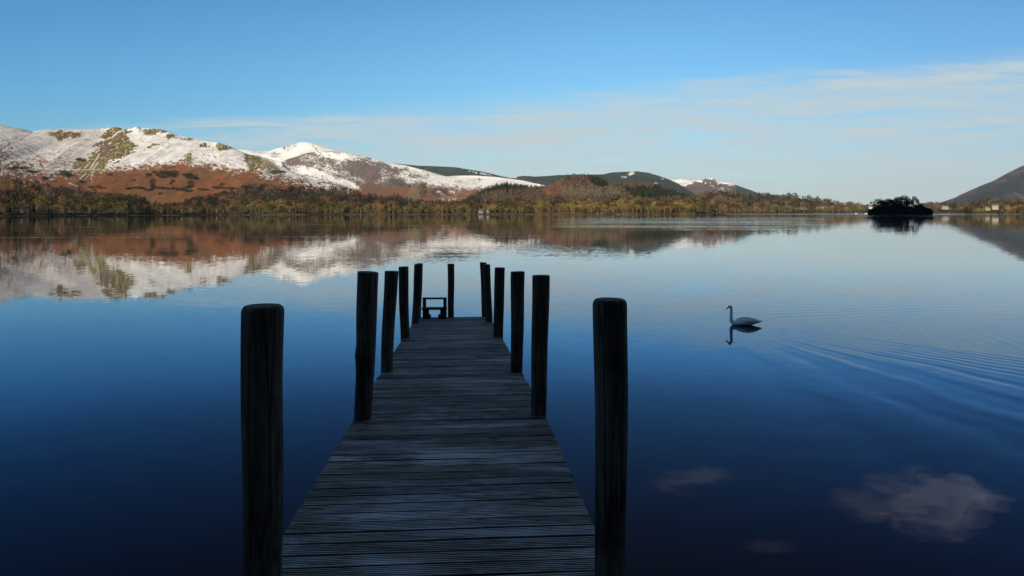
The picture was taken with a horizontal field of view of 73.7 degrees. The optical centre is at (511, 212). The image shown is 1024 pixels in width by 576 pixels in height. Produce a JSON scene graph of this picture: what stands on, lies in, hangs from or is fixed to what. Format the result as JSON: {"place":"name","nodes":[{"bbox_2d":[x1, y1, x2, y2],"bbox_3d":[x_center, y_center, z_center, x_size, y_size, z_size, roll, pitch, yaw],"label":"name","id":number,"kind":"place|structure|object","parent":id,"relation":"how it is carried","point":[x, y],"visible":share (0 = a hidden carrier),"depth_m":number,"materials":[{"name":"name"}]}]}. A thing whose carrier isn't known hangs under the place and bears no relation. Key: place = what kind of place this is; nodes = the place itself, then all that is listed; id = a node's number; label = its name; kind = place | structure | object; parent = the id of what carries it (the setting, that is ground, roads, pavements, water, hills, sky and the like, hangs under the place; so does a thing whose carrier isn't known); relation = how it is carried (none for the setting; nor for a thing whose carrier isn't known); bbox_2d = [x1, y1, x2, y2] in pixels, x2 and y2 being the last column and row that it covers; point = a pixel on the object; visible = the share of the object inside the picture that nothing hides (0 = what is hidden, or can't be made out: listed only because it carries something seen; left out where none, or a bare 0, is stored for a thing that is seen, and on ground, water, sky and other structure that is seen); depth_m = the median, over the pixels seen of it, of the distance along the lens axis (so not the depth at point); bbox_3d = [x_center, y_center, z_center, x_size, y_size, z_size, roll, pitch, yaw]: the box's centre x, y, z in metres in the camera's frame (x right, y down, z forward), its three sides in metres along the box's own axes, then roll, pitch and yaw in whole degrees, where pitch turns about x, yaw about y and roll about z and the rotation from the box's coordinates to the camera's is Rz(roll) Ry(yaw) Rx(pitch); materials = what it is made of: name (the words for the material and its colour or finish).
{"place":"outdoors","nodes":[
{"label":"outdoors","id":0,"kind":"place"},
{"bbox_2d":[0,125,338,206],"bbox_3d":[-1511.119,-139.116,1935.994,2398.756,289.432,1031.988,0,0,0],"label":"mountain","id":1,"kind":"structure","parent":0,"point":[124,157],"depth_m":1961.19,"materials":[{"name":"white snow"}]},
{"bbox_2d":[8,157,283,194],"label":"gorse","id":2,"kind":"object","parent":1,"relation":"on","point":[140,187],"visible":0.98,"depth_m":1843.44,"materials":[{"name":"shrub foliage"},{"name":"plant vegetation"}]},
{"bbox_2d":[237,142,337,161],"bbox_3d":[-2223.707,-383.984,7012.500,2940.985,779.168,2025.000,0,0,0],"label":"snowy mountain peak","id":3,"kind":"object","parent":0,"point":[281,154],"visible":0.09,"depth_m":7404.60,"materials":[{"name":"white snow"}]},
{"bbox_2d":[281,151,543,203],"bbox_3d":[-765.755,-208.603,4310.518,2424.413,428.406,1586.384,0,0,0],"label":"mountain","id":4,"kind":"structure","parent":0,"point":[362,174],"depth_m":4314.23,"materials":[{"name":"white snow"}]},
{"bbox_2d":[395,163,512,178],"bbox_3d":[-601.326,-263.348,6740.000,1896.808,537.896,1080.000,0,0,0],"label":"hill forest","id":5,"kind":"object","parent":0,"point":[449,171],"visible":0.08,"depth_m":6952.55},
{"bbox_2d":[0,214,1023,575],"bbox_3d":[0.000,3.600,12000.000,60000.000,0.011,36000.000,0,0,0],"label":"water","id":6,"kind":"structure","parent":0,"point":[850,402],"depth_m":15.28,"materials":[{"name":"blue liquid"}]},
{"bbox_2d":[240,262,627,575],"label":"jetty","id":7,"kind":"object","parent":6,"relation":"in","point":[446,458],"visible":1,"depth_m":4.41,"materials":[{"name":"grey wood"}]},
{"bbox_2d":[725,305,761,325],"bbox_3d":[7.432,3.294,21.873,1.187,0.658,0.435,0,0,0],"label":"swan","id":8,"kind":"object","parent":6,"relation":"on","point":[744,321],"visible":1,"depth_m":21.75,"materials":[{"name":"white"}]},
{"bbox_2d":[0,187,1023,215],"bbox_3d":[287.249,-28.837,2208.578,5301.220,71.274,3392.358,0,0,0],"label":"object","id":9,"kind":"structure","parent":0,"point":[939,211],"depth_m":1332.32,"materials":[{"name":"green plant"}]},
{"bbox_2d":[0,204,7,213],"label":"bare tree","id":10,"kind":"object","parent":9,"relation":"on","point":[3,207],"visible":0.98,"depth_m":712.88,"materials":[{"name":"brown plant"}]},
{"bbox_2d":[30,202,36,213],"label":"conifer","id":11,"kind":"object","parent":9,"relation":"on","point":[32,209],"visible":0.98,"depth_m":757.33,"materials":[{"name":"green plant"}]},
{"bbox_2d":[0,176,1023,215],"bbox_3d":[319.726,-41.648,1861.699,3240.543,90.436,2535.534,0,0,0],"label":"woodland","id":12,"kind":"object","parent":9,"relation":"on","point":[59,194],"visible":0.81,"depth_m":1378.44,"materials":[{"name":"green plant"}]},
{"bbox_2d":[942,205,949,209],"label":"hotel","id":13,"kind":"structure","parent":9,"relation":"on","point":[945,207],"depth_m":2413.64,"materials":[{"name":"stone"}]},
{"bbox_2d":[991,204,998,209],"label":"country house","id":14,"kind":"structure","parent":9,"relation":"on","point":[994,206],"depth_m":1636.29,"materials":[{"name":"stone"}]},
{"bbox_2d":[0,0,1023,205],"label":"sky","id":15,"kind":"structure","parent":0,"point":[860,101],"materials":[{"name":"blue"}]},
{"bbox_2d":[461,176,683,204],"bbox_3d":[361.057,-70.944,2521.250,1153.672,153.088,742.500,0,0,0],"label":"hill wooded mound","id":16,"kind":"object","parent":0,"point":[557,187],"visible":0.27,"depth_m":2559.96,"materials":[{"name":"plant"}]},
{"bbox_2d":[459,173,705,202],"bbox_3d":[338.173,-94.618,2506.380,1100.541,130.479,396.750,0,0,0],"label":"hillside forest","id":17,"kind":"object","parent":16,"relation":"on","point":[654,192],"visible":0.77,"depth_m":2547.75,"materials":[{"name":"green plant"}]},
{"bbox_2d":[513,171,697,195],"bbox_3d":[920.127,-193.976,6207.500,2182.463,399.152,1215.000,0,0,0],"label":"distant hill","id":18,"kind":"structure","parent":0,"point":[638,176],"depth_m":6421.29,"materials":[{"name":"green plant"}]},
{"bbox_2d":[670,179,697,185],"bbox_3d":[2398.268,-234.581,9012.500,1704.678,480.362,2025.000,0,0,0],"label":"snow patch","id":19,"kind":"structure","parent":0,"point":[681,182],"depth_m":9436.63,"materials":[{"name":"white snow"}]},
{"bbox_2d":[683,178,758,197],"bbox_3d":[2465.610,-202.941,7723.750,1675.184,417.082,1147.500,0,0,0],"label":"hill","id":20,"kind":"structure","parent":0,"point":[699,187],"depth_m":7921.54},
{"bbox_2d":[944,165,1023,206],"bbox_3d":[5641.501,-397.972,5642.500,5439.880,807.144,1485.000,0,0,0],"label":"hill right slope","id":21,"kind":"structure","parent":0,"point":[1009,185],"depth_m":5650.32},
{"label":"island","id":22,"kind":"structure","parent":0,"visible":0},
{"bbox_2d":[870,198,886,207],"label":"pine tree","id":23,"kind":"object","parent":22,"relation":"on","point":[881,203],"visible":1,"depth_m":1008.49,"materials":[{"name":"black plant"}]},
{"bbox_2d":[883,198,893,206],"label":"pine tree","id":24,"kind":"object","parent":22,"relation":"on","point":[889,200],"visible":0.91,"depth_m":1011.02,"materials":[{"name":"black plant"}]},
{"bbox_2d":[892,197,903,203],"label":"pine tree","id":25,"kind":"object","parent":22,"relation":"on","point":[898,199],"visible":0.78,"depth_m":1013.96,"materials":[{"name":"black plant"}]},
{"bbox_2d":[867,205,933,214],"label":"undergrowth","id":26,"kind":"object","parent":22,"relation":"on","point":[895,210],"visible":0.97,"depth_m":1003.00,"materials":[{"name":"black plant"}]},
{"bbox_2d":[894,201,909,208],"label":"pine tree","id":27,"kind":"object","parent":22,"relation":"on","point":[897,204],"visible":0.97,"depth_m":1005.80,"materials":[{"name":"black plant"}]},
{"bbox_2d":[899,195,911,205],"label":"pine tree","id":28,"kind":"object","parent":22,"relation":"on","point":[906,200],"visible":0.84,"depth_m":1012.63,"materials":[{"name":"black plant"}]},
{"bbox_2d":[910,196,919,207],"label":"pine tree","id":29,"kind":"object","parent":22,"relation":"on","point":[914,199],"visible":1,"depth_m":1011.49,"materials":[{"name":"black plant"}]}
]}

